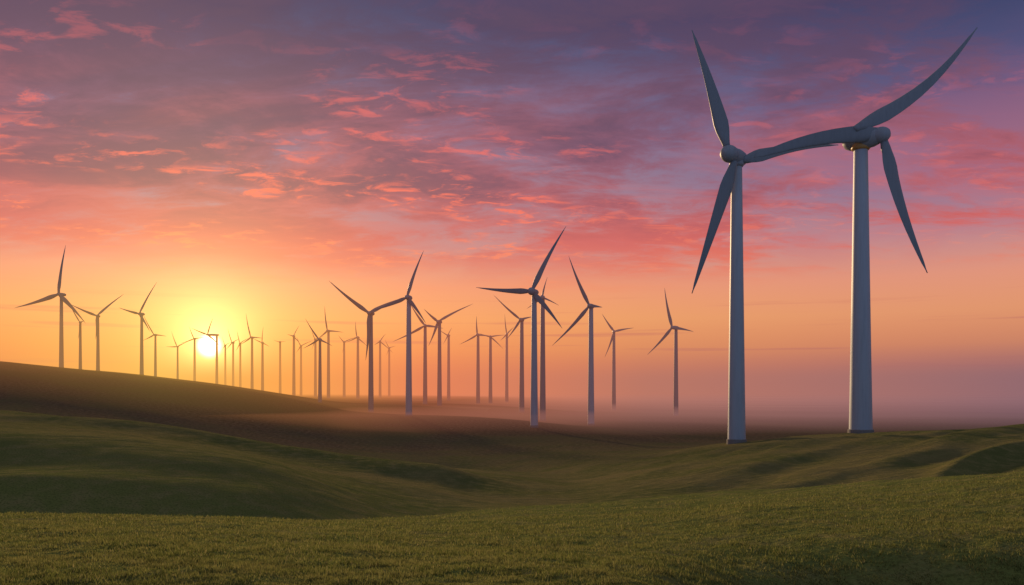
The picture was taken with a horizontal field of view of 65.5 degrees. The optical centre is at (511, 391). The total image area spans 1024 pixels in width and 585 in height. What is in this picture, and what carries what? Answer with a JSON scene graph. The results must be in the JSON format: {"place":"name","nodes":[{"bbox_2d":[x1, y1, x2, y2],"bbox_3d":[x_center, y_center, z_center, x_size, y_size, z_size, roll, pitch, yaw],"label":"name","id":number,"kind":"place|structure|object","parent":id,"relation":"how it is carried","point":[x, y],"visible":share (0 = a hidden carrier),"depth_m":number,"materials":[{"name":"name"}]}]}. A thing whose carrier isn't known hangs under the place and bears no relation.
{"place":"outdoors","nodes":[
{"label":"outdoors","id":0,"kind":"place"},
{"bbox_2d":[0,361,1023,584],"bbox_3d":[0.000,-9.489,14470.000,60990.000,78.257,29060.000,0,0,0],"label":"hills","id":1,"kind":"structure","parent":0,"point":[72,440],"depth_m":119.96,"materials":[{"name":"green plant"}]},
{"bbox_2d":[15,245,83,367],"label":"wind turbine","id":2,"kind":"object","parent":1,"relation":"on","point":[61,337],"visible":0.94,"depth_m":863.02,"materials":[{"name":"paint"}]},
{"bbox_2d":[73,311,82,368],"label":"wind turbine","id":3,"kind":"object","parent":1,"relation":"on","point":[80,345],"visible":0.88,"depth_m":878.75,"materials":[{"name":"paint"}]},
{"bbox_2d":[73,295,121,370],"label":"wind turbine","id":4,"kind":"object","parent":1,"relation":"on","point":[98,341],"visible":0.97,"depth_m":878.56,"materials":[{"name":"paint"}]},
{"bbox_2d":[121,284,155,374],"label":"wind turbine","id":5,"kind":"object","parent":1,"relation":"on","point":[141,315],"visible":0.96,"depth_m":888.43,"materials":[{"name":"paint"}]},
{"bbox_2d":[144,317,163,375],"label":"wind turbine","id":6,"kind":"object","parent":1,"relation":"on","point":[155,357],"visible":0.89,"depth_m":998.76,"materials":[{"name":"paint"}]},
{"bbox_2d":[167,334,185,378],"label":"wind turbine","id":7,"kind":"object","parent":1,"relation":"on","point":[177,357],"visible":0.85,"depth_m":1198.76,"materials":[{"name":"paint"}]},
{"bbox_2d":[183,327,198,380],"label":"wind turbine","id":8,"kind":"object","parent":1,"relation":"on","point":[194,365],"visible":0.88,"depth_m":1547.39,"materials":[{"name":"paint"}]},
{"bbox_2d":[192,319,219,383],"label":"wind turbine","id":9,"kind":"object","parent":1,"relation":"on","point":[216,366],"visible":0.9,"depth_m":1412.46,"materials":[{"name":"paint"}]},
{"bbox_2d":[222,337,228,384],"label":"wind turbine","id":10,"kind":"object","parent":1,"relation":"on","point":[224,347],"visible":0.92,"depth_m":1989.88,"materials":[{"name":"paint"}]},
{"bbox_2d":[228,331,236,385],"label":"wind turbine","id":11,"kind":"object","parent":1,"relation":"on","point":[233,342],"visible":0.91,"depth_m":1772.57,"materials":[{"name":"paint"}]},
{"bbox_2d":[237,333,247,386],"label":"wind turbine","id":12,"kind":"object","parent":1,"relation":"on","point":[240,381],"visible":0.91,"depth_m":1805.46,"materials":[{"name":"paint"}]},
{"bbox_2d":[240,316,259,388],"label":"wind turbine","id":13,"kind":"object","parent":1,"relation":"on","point":[252,374],"visible":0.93,"depth_m":1335.05,"materials":[{"name":"paint"}]},
{"bbox_2d":[255,331,267,390],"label":"wind turbine","id":14,"kind":"object","parent":1,"relation":"on","point":[262,366],"visible":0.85,"depth_m":1353.77,"materials":[{"name":"paint"}]},
{"bbox_2d":[277,341,285,392],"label":"wind turbine","id":15,"kind":"object","parent":1,"relation":"on","point":[280,390],"visible":0.94,"depth_m":1598.04,"materials":[{"name":"paint"}]},
{"bbox_2d":[288,328,300,395],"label":"wind turbine","id":16,"kind":"object","parent":1,"relation":"on","point":[293,379],"visible":0.94,"depth_m":1233.67,"materials":[{"name":"paint"}]},
{"bbox_2d":[296,339,310,395],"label":"wind turbine","id":17,"kind":"object","parent":1,"relation":"on","point":[300,347],"visible":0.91,"depth_m":1624.66,"materials":[{"name":"paint"}]},
{"bbox_2d":[312,332,320,396],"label":"wind turbine","id":18,"kind":"object","parent":1,"relation":"on","point":[315,369],"visible":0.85,"depth_m":1353.76,"materials":[{"name":"paint"}]},
{"bbox_2d":[306,320,331,402],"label":"wind turbine","id":19,"kind":"object","parent":1,"relation":"on","point":[319,378],"visible":0.98,"depth_m":688.79,"materials":[{"name":"paint"}]},
{"bbox_2d":[319,314,339,398],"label":"wind turbine","id":20,"kind":"object","parent":1,"relation":"on","point":[327,331],"visible":0.91,"depth_m":1146.42,"materials":[{"name":"paint"}]},
{"bbox_2d":[338,335,352,397],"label":"wind turbine","id":21,"kind":"object","parent":1,"relation":"on","point":[344,389],"visible":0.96,"depth_m":1433.33,"materials":[{"name":"paint"}]},
{"bbox_2d":[345,321,366,398],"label":"wind turbine","id":22,"kind":"object","parent":1,"relation":"on","point":[357,379],"visible":0.91,"depth_m":1203.09,"materials":[{"name":"paint"}]},
{"bbox_2d":[331,283,397,412],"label":"wind turbine","id":23,"kind":"object","parent":1,"relation":"on","point":[371,313],"visible":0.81,"depth_m":618.18,"materials":[{"name":"paint"}]},
{"bbox_2d":[375,336,392,397],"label":"wind turbine","id":24,"kind":"object","parent":1,"relation":"on","point":[380,394],"visible":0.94,"depth_m":1454.77,"materials":[{"name":"paint"}]},
{"bbox_2d":[385,340,393,396],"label":"wind turbine","id":25,"kind":"object","parent":1,"relation":"on","point":[388,352],"visible":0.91,"depth_m":1710.23,"materials":[{"name":"paint"}]},
{"bbox_2d":[373,253,424,415],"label":"wind turbine","id":26,"kind":"object","parent":1,"relation":"on","point":[410,303],"visible":0.98,"depth_m":533.32,"materials":[{"name":"paint"}]},
{"bbox_2d":[395,306,437,404],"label":"wind turbine","id":27,"kind":"object","parent":1,"relation":"on","point":[425,326],"visible":0.95,"depth_m":825.35,"materials":[{"name":"paint"}]},
{"bbox_2d":[441,331,450,400],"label":"wind turbine","id":28,"kind":"object","parent":1,"relation":"on","point":[448,366],"visible":0.94,"depth_m":1133.11,"materials":[{"name":"paint"}]},
{"bbox_2d":[424,304,471,405],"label":"wind turbine","id":29,"kind":"object","parent":1,"relation":"on","point":[439,378],"visible":0.94,"depth_m":779.10,"materials":[{"name":"paint"}]},
{"bbox_2d":[461,317,491,403],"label":"wind turbine","id":30,"kind":"object","parent":1,"relation":"on","point":[478,375],"visible":0.98,"depth_m":945.85,"materials":[{"name":"paint"}]},
{"bbox_2d":[479,333,500,403],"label":"wind turbine","id":31,"kind":"object","parent":1,"relation":"on","point":[490,371],"visible":0.81,"depth_m":984.13,"materials":[{"name":"paint"}]},
{"bbox_2d":[501,322,513,402],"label":"wind turbine","id":32,"kind":"object","parent":1,"relation":"on","point":[506,376],"visible":1,"depth_m":1133.11,"materials":[{"name":"paint"}]},
{"bbox_2d":[0,470,1023,584],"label":"grass","id":33,"kind":"structure","parent":1,"relation":"on","point":[90,573],"depth_m":21.55,"materials":[{"name":"green plant"}]},
{"bbox_2d":[498,299,530,412],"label":"wind turbine","id":34,"kind":"object","parent":1,"relation":"on","point":[521,386],"visible":0.95,"depth_m":700.44,"materials":[{"name":"paint"}]},
{"bbox_2d":[476,227,565,427],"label":"wind turbine","id":35,"kind":"object","parent":1,"relation":"on","point":[533,292],"visible":0.98,"depth_m":466.33,"materials":[{"name":"paint"}]},
{"bbox_2d":[528,279,557,420],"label":"wind turbine","id":36,"kind":"object","parent":1,"relation":"on","point":[542,376],"visible":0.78,"depth_m":598.34,"materials":[{"name":"paint"}]},
{"bbox_2d":[553,258,599,424],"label":"wind turbine","id":37,"kind":"object","parent":1,"relation":"on","point":[590,307],"visible":0.94,"depth_m":543.20,"materials":[{"name":"paint"}]},
{"bbox_2d":[602,314,630,410],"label":"wind turbine","id":38,"kind":"object","parent":1,"relation":"on","point":[612,340],"visible":0.98,"depth_m":893.68,"materials":[{"name":"paint"}]},
{"bbox_2d":[647,288,692,415],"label":"wind turbine","id":39,"kind":"object","parent":1,"relation":"on","point":[675,400],"visible":0.95,"depth_m":731.97,"materials":[{"name":"paint"}]},
{"bbox_2d":[692,30,834,443],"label":"wind turbine","id":40,"kind":"object","parent":1,"relation":"on","point":[736,159],"visible":0.93,"depth_m":226.99,"materials":[{"name":"paint"}]},
{"bbox_2d":[754,28,976,432],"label":"wind turbine","id":41,"kind":"object","parent":1,"relation":"on","point":[861,138],"visible":0.91,"depth_m":218.38,"materials":[{"name":"paint"}]},
{"bbox_2d":[0,0,1023,391],"label":"sky","id":42,"kind":"structure","parent":0,"point":[236,159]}
]}

